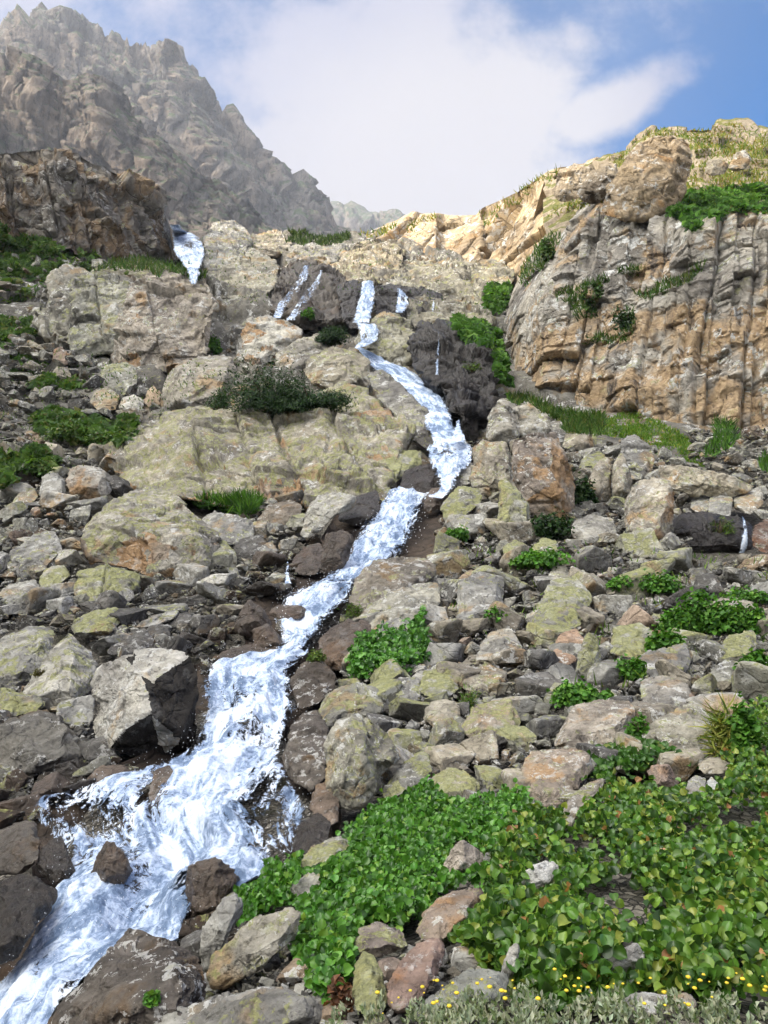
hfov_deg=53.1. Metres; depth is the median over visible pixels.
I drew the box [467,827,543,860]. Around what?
grass tuft
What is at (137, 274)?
rock outcrop
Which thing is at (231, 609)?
rock
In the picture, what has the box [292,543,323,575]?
boulder
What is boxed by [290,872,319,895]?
boulder
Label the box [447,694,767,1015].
foliage
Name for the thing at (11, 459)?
grass
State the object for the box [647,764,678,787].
boulder
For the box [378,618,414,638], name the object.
rock
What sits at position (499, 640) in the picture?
boulder
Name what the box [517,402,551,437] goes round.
rock outcrop
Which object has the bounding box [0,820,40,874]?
boulder
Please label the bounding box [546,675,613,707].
shrub
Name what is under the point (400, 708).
rock
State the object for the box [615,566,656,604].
rock
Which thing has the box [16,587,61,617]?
rock
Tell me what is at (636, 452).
rock
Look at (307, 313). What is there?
shrub
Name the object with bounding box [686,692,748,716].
rock
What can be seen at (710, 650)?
rock
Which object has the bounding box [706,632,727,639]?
rock
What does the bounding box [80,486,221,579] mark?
boulder
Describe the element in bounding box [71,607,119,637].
boulder
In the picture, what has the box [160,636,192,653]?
rock
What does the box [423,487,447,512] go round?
boulder
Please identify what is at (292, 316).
waterfall
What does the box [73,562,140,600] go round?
boulder
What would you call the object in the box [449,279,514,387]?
grass
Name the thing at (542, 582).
rock
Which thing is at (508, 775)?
rock
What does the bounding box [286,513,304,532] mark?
rock
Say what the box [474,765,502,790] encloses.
rock
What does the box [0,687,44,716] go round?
rock slab
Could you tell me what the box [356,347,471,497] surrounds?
waterfall
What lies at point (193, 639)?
rock
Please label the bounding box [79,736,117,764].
rock
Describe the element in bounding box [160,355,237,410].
boulder
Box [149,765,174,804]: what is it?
rock
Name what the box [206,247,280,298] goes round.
rock outcrop
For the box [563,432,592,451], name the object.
boulder
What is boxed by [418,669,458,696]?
boulder
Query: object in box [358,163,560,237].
grass
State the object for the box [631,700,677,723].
rock
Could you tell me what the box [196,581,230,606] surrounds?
rock
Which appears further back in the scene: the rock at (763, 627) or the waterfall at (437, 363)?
the waterfall at (437, 363)
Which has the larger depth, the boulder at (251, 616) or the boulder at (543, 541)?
the boulder at (543, 541)
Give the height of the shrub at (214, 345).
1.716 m
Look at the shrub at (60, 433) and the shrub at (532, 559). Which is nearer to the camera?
the shrub at (532, 559)
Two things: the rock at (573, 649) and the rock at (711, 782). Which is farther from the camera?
the rock at (573, 649)
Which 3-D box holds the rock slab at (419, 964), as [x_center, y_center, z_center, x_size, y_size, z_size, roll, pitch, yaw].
[0.140,2.070,3.448,0.209,0.138,0.592,-2,-8,16]
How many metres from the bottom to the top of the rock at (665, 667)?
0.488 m
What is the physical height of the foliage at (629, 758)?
0.383 m
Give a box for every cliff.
[0,148,177,261]
[504,202,767,430]
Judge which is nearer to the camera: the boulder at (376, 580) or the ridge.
the boulder at (376, 580)
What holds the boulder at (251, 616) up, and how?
on the stream bed
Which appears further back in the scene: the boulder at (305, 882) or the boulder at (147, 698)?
the boulder at (147, 698)
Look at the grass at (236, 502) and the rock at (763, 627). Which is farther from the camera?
the grass at (236, 502)
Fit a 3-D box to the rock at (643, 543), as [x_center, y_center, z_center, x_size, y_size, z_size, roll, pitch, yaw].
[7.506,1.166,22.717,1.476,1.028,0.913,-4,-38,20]
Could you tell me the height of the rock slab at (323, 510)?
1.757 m
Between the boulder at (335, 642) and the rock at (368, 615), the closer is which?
the boulder at (335, 642)
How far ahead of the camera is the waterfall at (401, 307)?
65.04 m
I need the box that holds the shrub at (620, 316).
[610,304,636,330]
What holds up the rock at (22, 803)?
on the stream bed
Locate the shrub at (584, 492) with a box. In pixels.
[572,468,598,504]
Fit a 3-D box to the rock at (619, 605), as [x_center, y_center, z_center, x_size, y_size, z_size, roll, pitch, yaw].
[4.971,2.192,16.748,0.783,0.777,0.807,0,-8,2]
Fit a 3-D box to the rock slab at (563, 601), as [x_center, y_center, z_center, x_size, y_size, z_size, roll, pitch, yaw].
[3.869,1.946,16.504,1.062,1.328,3.122,-3,-9,23]
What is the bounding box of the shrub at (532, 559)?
[508,547,585,570]
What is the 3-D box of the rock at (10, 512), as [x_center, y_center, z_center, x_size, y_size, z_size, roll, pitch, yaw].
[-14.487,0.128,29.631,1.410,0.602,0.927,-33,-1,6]
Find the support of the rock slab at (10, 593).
on the rubble
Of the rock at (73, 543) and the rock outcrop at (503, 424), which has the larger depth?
the rock outcrop at (503, 424)
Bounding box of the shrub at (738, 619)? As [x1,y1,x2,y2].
[700,592,767,635]
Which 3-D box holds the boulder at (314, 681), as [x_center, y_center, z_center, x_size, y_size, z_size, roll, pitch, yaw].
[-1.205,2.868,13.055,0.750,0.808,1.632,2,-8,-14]
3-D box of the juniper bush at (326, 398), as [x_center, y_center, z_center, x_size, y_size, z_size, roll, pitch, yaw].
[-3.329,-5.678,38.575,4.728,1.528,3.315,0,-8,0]
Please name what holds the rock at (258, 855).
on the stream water
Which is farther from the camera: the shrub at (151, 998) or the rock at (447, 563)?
the rock at (447, 563)
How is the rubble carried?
on the ground at (238, 310)
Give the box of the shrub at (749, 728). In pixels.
[719,691,763,759]
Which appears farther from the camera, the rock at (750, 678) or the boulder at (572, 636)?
the boulder at (572, 636)
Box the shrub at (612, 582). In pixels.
[605,574,633,591]
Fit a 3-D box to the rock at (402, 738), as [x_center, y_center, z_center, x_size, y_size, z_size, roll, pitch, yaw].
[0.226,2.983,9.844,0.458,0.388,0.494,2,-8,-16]
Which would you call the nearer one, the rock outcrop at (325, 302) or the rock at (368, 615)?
the rock at (368, 615)
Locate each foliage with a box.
[233,773,534,1005]
[328,978,767,1023]
[344,605,431,679]
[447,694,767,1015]
[586,732,698,779]
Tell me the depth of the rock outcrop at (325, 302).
67.77 m
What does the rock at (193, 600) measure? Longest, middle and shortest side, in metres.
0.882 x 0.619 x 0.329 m
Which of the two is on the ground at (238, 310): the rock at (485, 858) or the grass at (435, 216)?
the rock at (485, 858)
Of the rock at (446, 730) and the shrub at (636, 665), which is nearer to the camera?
the rock at (446, 730)
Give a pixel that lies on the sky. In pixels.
(448, 107)
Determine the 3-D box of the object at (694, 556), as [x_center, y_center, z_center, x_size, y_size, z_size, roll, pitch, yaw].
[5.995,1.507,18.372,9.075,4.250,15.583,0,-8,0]
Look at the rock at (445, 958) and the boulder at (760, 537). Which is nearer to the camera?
the rock at (445, 958)
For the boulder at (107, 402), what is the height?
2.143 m
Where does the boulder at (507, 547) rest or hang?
on the rubble
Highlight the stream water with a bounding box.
[0,486,428,1023]
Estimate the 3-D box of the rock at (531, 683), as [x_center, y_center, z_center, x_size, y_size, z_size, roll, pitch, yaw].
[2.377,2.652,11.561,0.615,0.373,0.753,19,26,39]
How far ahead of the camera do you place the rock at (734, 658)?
12.00 m
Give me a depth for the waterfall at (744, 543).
23.53 m
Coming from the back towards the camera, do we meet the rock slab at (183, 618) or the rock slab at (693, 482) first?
the rock slab at (693, 482)
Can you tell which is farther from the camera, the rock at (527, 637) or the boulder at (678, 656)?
the rock at (527, 637)
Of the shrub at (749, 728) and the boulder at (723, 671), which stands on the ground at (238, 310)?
the shrub at (749, 728)
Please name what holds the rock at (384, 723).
on the ground at (238, 310)
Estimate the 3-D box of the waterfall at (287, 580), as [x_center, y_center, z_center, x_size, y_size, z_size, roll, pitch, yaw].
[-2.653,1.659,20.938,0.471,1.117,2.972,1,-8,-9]
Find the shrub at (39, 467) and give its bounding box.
[19,455,54,477]
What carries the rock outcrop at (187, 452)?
on the ground at (238, 310)
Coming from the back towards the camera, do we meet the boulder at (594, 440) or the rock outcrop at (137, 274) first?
the rock outcrop at (137, 274)
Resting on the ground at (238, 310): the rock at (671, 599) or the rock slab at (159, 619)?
the rock at (671, 599)
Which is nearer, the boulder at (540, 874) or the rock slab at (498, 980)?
the rock slab at (498, 980)
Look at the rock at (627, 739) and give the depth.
8.12 m
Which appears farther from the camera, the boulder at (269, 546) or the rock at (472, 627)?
the boulder at (269, 546)
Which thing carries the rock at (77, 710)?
on the ground at (238, 310)
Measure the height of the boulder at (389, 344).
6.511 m
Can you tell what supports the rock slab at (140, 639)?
on the rubble
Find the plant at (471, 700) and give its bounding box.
[457,683,480,710]
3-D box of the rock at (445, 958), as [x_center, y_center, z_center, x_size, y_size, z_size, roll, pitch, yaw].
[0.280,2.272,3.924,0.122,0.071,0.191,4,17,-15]
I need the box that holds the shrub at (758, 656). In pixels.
[732,647,767,669]
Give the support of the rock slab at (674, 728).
on the rubble
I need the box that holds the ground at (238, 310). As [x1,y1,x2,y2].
[0,228,767,1023]
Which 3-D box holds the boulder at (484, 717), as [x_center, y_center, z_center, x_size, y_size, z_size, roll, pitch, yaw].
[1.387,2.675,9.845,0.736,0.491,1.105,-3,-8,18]
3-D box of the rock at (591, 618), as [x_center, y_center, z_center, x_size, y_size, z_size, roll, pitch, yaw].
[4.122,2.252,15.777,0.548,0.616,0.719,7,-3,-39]
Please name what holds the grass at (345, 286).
on the ground at (238, 310)
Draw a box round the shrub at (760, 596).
[723,585,767,604]
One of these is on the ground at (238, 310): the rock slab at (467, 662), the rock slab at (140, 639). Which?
the rock slab at (467, 662)
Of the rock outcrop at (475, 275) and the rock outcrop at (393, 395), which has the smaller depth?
the rock outcrop at (393, 395)
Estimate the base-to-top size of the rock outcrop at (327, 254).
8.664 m
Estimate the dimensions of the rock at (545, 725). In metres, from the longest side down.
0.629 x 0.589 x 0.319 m
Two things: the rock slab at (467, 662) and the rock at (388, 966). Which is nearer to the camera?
the rock at (388, 966)
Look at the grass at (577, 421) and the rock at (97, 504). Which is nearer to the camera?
the rock at (97, 504)
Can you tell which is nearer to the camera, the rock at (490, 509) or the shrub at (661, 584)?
the shrub at (661, 584)
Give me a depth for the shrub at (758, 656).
11.29 m
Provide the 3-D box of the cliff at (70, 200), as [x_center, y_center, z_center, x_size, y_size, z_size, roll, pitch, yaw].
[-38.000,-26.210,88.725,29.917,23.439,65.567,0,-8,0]
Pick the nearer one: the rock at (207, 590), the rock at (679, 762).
the rock at (679, 762)
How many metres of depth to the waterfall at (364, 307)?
64.12 m
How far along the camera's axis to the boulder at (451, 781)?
7.53 m
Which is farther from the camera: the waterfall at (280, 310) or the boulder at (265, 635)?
the waterfall at (280, 310)
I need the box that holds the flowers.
[375,968,767,1013]
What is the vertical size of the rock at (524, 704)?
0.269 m
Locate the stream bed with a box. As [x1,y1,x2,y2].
[0,497,447,981]
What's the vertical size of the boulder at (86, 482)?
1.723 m
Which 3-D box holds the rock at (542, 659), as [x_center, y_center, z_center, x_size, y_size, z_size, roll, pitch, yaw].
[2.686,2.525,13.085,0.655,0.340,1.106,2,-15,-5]
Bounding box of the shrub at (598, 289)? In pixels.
[578,281,603,303]
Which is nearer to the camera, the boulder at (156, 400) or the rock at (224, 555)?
the rock at (224, 555)
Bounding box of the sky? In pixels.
[0,0,767,214]
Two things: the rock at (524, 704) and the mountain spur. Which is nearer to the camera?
the rock at (524, 704)
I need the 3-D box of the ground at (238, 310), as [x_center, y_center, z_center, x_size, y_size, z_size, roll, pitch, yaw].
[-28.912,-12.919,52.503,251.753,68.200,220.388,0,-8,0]
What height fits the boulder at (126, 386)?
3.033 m
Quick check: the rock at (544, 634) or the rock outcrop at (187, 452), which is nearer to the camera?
the rock at (544, 634)
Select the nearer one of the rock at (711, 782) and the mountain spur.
the rock at (711, 782)
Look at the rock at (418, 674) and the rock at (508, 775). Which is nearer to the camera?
the rock at (508, 775)
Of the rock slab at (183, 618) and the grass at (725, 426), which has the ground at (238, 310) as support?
the grass at (725, 426)
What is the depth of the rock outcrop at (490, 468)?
30.46 m
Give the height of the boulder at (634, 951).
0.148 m
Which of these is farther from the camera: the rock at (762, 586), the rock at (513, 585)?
the rock at (513, 585)
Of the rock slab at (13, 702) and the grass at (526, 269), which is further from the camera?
the grass at (526, 269)
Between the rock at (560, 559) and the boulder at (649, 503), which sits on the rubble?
the rock at (560, 559)
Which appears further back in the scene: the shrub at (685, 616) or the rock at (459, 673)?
the shrub at (685, 616)
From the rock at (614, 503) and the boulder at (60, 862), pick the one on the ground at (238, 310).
the rock at (614, 503)
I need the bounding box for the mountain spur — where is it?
[0,45,280,250]
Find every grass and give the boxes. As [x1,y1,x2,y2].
[0,221,128,303]
[0,314,87,390]
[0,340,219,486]
[0,404,140,490]
[92,253,209,280]
[188,485,267,518]
[204,227,493,326]
[284,226,351,245]
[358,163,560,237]
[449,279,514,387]
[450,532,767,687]
[504,388,608,435]
[516,229,563,286]
[554,259,706,344]
[591,410,704,466]
[664,182,767,231]
[700,414,767,471]
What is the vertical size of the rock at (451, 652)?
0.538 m
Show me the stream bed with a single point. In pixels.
(420, 543)
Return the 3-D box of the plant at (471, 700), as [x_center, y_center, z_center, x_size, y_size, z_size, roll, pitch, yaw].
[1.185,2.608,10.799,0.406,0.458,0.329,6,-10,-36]
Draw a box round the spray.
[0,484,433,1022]
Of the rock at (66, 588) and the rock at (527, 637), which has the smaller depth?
the rock at (527, 637)
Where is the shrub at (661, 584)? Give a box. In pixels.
[636,568,682,594]
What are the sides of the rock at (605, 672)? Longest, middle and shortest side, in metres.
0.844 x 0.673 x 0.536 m
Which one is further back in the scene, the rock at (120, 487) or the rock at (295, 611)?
the rock at (120, 487)
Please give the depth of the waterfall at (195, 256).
77.33 m
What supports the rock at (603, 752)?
on the ground at (238, 310)
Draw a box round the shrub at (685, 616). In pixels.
[653,586,729,632]
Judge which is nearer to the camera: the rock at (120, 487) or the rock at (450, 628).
the rock at (450, 628)
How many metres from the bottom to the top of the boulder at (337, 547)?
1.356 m
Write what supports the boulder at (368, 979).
on the ground at (238, 310)
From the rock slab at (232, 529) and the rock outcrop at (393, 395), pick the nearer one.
the rock slab at (232, 529)
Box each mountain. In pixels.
[0,2,368,236]
[330,201,404,231]
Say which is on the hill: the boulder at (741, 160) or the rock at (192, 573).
the boulder at (741, 160)
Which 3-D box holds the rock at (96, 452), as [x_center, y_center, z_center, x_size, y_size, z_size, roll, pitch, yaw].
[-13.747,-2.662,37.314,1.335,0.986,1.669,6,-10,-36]
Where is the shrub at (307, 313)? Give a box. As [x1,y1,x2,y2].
[300,307,314,320]
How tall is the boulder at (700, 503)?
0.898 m
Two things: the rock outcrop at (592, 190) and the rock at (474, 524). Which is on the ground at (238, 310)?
the rock at (474, 524)
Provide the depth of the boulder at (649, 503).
23.52 m
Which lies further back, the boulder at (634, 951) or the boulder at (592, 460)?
the boulder at (592, 460)
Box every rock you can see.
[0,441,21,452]
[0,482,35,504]
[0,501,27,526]
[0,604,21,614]
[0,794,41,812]
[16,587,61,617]
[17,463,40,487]
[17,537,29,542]
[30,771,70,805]
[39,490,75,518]
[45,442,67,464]
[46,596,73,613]
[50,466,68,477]
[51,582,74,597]
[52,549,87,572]
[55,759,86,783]
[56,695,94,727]
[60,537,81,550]
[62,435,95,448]
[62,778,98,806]
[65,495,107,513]
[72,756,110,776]
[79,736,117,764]
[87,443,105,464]
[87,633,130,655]
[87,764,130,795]
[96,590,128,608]
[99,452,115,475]
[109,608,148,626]
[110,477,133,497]
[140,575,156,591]
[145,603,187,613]
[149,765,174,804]
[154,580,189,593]
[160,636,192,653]
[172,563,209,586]
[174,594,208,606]
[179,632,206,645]
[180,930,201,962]
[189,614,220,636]
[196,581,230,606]
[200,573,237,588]
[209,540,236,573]
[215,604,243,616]
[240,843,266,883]
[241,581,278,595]
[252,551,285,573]
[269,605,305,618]
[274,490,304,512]
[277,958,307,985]
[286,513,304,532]
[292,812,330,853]
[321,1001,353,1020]
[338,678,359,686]
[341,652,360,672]
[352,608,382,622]
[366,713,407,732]
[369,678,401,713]
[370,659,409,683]
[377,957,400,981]
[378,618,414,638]
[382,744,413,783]
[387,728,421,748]
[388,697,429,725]
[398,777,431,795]
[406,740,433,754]
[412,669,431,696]
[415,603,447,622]
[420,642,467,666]
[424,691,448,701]
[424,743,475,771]
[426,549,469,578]
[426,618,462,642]
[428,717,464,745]
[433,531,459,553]
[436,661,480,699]
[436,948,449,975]
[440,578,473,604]
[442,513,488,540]
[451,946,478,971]
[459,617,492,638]
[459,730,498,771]
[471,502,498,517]
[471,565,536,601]
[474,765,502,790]
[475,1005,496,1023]
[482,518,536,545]
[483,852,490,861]
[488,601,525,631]
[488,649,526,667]
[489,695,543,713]
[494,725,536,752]
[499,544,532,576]
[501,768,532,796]
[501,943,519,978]
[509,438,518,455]
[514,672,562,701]
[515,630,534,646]
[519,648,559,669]
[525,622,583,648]
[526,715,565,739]
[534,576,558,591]
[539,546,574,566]
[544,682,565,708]
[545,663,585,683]
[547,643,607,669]
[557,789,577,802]
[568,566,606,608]
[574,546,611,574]
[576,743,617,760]
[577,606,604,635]
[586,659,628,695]
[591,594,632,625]
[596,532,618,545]
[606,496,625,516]
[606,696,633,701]
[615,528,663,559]
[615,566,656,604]
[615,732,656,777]
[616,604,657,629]
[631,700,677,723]
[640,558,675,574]
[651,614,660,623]
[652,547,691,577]
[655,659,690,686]
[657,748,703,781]
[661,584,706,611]
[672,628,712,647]
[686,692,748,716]
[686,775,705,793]
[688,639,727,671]
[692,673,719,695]
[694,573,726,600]
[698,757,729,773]
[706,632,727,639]
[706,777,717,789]
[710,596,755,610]
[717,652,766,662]
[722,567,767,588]
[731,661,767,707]
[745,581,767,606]
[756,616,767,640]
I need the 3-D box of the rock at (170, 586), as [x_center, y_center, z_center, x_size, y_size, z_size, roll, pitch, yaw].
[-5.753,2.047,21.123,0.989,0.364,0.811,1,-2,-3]
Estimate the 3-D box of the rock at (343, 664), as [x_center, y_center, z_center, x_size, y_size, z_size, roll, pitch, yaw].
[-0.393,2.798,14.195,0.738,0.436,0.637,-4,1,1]
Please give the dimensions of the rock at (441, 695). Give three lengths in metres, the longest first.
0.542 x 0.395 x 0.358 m
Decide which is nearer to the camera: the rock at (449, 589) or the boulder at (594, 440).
the rock at (449, 589)
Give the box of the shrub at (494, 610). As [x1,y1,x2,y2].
[483,604,510,622]
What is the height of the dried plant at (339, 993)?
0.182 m
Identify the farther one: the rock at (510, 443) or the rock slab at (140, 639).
the rock at (510, 443)
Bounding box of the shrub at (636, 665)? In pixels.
[614,652,646,680]
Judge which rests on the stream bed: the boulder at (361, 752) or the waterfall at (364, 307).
the boulder at (361, 752)
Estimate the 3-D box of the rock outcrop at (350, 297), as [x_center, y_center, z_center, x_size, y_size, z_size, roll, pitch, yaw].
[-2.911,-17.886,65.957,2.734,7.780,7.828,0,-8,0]
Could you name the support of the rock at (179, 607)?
on the ground at (238, 310)
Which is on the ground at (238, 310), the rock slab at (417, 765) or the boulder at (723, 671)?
the rock slab at (417, 765)
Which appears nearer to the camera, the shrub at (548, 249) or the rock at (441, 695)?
the rock at (441, 695)
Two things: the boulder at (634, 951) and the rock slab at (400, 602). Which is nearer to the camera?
the boulder at (634, 951)
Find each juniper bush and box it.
[189,345,316,418]
[202,387,231,409]
[272,386,363,413]
[314,325,353,346]
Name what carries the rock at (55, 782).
on the stream bed
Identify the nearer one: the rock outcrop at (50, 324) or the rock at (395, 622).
the rock at (395, 622)
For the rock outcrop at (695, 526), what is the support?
on the ground at (238, 310)
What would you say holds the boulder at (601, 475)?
on the ground at (238, 310)
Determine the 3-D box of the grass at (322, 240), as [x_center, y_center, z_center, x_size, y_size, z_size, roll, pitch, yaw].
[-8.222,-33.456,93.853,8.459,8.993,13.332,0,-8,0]
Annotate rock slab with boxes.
[0,580,38,604]
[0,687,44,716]
[107,628,153,654]
[135,610,178,628]
[147,624,171,638]
[155,986,322,1023]
[170,612,191,625]
[199,893,242,971]
[202,511,253,546]
[206,907,300,990]
[300,492,356,537]
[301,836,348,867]
[366,582,440,632]
[383,751,432,797]
[386,937,444,1013]
[417,967,508,1015]
[460,664,506,691]
[462,654,491,666]
[532,575,591,628]
[554,699,635,748]
[563,778,603,826]
[575,632,600,679]
[622,992,696,1022]
[642,701,719,757]
[658,465,753,497]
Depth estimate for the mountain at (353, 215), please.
1705.38 m
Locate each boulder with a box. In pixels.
[0,626,55,691]
[0,709,85,779]
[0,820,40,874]
[0,874,57,964]
[7,531,61,572]
[13,489,37,507]
[23,633,97,712]
[36,837,75,883]
[39,471,65,496]
[39,565,69,586]
[52,347,69,364]
[65,465,113,499]
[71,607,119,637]
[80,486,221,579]
[90,386,119,409]
[90,648,198,756]
[91,841,132,883]
[101,362,136,394]
[119,394,143,409]
[143,386,161,406]
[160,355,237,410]
[184,857,239,919]
[219,642,278,658]
[234,534,266,561]
[234,600,272,638]
[236,315,302,365]
[252,623,282,647]
[257,500,301,524]
[260,540,277,552]
[275,333,332,375]
[282,710,328,791]
[290,660,336,709]
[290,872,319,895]
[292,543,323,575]
[303,347,369,388]
[309,782,339,825]
[318,618,371,670]
[318,682,383,729]
[320,529,353,575]
[338,490,379,526]
[348,556,436,612]
[352,951,386,1014]
[354,311,414,366]
[354,921,407,957]
[385,450,421,481]
[396,677,420,700]
[400,463,441,494]
[416,887,483,940]
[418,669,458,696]
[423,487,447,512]
[423,699,459,726]
[431,767,479,797]
[440,486,481,520]
[443,840,482,872]
[451,462,472,488]
[456,572,503,619]
[461,698,520,737]
[476,628,521,660]
[495,383,509,395]
[497,479,529,521]
[502,540,526,553]
[520,747,593,807]
[521,860,558,888]
[532,537,558,551]
[548,565,568,577]
[554,628,583,664]
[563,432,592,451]
[571,514,617,542]
[579,451,604,468]
[588,457,611,502]
[592,434,596,446]
[600,943,644,972]
[610,622,653,659]
[612,453,632,498]
[624,477,675,539]
[638,643,690,677]
[640,675,690,706]
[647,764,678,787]
[690,495,708,511]
[705,158,728,175]
[708,495,732,515]
[711,659,737,681]
[722,630,758,656]
[728,150,751,171]
[733,490,763,514]
[752,519,767,553]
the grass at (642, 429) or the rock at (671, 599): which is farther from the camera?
the grass at (642, 429)
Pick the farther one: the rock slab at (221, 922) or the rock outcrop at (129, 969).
the rock slab at (221, 922)
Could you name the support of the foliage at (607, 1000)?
on the ground at (238, 310)
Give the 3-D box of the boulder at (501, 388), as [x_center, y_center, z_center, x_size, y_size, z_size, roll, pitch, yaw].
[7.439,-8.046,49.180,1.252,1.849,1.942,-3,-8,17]
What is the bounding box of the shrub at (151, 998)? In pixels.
[142,989,160,1008]
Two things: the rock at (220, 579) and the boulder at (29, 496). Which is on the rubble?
the boulder at (29, 496)
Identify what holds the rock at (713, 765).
on the ground at (238, 310)
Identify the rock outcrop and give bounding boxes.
[32,264,88,349]
[47,928,205,1023]
[61,270,129,356]
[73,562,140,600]
[92,261,166,278]
[103,381,416,512]
[110,267,219,373]
[202,219,252,272]
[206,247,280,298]
[251,229,292,257]
[269,258,350,330]
[285,239,348,264]
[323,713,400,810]
[330,238,405,286]
[336,280,362,329]
[367,369,436,450]
[373,283,442,318]
[387,257,514,304]
[406,293,496,327]
[406,318,502,440]
[469,440,515,498]
[486,398,520,446]
[511,432,575,520]
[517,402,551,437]
[553,163,591,201]
[578,162,617,204]
[601,136,692,222]
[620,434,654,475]
[673,511,752,552]
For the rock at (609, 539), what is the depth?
23.53 m
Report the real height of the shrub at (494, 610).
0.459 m
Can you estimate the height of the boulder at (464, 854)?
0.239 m
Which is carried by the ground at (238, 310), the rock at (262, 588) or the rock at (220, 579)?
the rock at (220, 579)
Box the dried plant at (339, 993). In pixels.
[323,974,353,1012]
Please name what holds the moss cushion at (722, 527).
attached to the rock outcrop at (695, 526)
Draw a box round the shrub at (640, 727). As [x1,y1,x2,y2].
[623,711,649,737]
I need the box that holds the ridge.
[366,157,599,293]
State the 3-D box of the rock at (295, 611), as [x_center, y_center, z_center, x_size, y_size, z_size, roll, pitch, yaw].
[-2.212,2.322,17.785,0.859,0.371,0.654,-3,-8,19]
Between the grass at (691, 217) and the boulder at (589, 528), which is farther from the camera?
the grass at (691, 217)
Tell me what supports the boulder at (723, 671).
on the rock at (750, 678)
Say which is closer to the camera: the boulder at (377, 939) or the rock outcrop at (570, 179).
the boulder at (377, 939)
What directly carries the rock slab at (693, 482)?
on the boulder at (749, 502)
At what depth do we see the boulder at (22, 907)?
6.29 m
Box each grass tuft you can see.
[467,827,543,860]
[690,691,757,757]
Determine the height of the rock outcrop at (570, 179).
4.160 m
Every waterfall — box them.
[170,224,203,283]
[274,265,308,317]
[285,561,291,583]
[287,270,320,319]
[353,280,374,322]
[355,323,378,347]
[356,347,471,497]
[395,288,408,312]
[435,340,439,374]
[450,420,465,442]
[739,517,747,552]
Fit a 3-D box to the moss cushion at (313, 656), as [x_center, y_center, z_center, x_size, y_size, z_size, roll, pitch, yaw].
[-1.200,2.546,13.617,0.391,0.276,0.335,0,-8,0]
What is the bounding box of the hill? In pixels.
[533,118,767,246]
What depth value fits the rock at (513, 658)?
13.16 m
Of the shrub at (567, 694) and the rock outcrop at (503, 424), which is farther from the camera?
the rock outcrop at (503, 424)
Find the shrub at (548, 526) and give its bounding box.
[528,507,574,540]
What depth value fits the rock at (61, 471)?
34.23 m
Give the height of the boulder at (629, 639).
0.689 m
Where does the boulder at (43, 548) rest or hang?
on the ground at (238, 310)
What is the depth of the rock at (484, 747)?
8.66 m
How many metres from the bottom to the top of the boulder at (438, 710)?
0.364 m
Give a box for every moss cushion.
[32,668,44,676]
[306,648,326,662]
[337,601,363,619]
[463,362,481,371]
[708,515,737,533]
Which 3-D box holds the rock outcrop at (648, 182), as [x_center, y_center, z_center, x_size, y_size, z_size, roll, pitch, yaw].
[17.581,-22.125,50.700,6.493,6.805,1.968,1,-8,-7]
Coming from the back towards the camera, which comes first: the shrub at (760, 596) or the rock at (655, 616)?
the shrub at (760, 596)
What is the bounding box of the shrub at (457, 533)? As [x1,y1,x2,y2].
[445,524,469,541]
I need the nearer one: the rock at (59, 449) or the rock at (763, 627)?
the rock at (763, 627)
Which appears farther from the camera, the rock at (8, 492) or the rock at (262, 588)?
the rock at (8, 492)
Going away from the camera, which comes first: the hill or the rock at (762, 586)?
the rock at (762, 586)
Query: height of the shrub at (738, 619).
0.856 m
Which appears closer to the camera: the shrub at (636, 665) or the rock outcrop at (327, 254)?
the shrub at (636, 665)
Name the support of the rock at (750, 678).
on the ground at (238, 310)
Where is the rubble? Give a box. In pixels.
[0,251,767,1023]
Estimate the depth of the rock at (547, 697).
10.93 m
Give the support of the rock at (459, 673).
on the ground at (238, 310)
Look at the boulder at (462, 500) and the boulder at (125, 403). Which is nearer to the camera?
the boulder at (462, 500)
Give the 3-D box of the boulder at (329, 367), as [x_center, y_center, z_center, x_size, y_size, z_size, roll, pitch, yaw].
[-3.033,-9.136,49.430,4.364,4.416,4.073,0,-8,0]
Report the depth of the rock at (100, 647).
16.50 m
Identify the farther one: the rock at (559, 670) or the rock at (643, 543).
the rock at (643, 543)
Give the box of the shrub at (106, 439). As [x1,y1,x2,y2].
[76,426,137,445]
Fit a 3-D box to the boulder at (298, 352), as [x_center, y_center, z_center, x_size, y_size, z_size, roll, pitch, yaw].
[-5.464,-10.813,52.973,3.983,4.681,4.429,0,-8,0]
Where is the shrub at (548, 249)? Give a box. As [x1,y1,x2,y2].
[540,235,556,261]
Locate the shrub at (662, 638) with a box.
[644,624,691,651]
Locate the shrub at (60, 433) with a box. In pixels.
[44,413,91,442]
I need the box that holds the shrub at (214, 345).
[208,334,222,354]
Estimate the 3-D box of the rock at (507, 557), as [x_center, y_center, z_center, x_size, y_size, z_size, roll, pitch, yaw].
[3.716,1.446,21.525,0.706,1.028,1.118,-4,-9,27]
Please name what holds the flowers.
on the foliage at (607, 1000)
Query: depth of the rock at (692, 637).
13.50 m
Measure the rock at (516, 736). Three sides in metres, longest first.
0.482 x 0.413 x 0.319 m
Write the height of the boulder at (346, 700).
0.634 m
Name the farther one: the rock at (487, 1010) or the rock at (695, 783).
the rock at (695, 783)
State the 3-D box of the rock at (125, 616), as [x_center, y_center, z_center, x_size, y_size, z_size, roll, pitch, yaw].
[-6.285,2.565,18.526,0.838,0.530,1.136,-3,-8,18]
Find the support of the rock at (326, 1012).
on the ground at (238, 310)

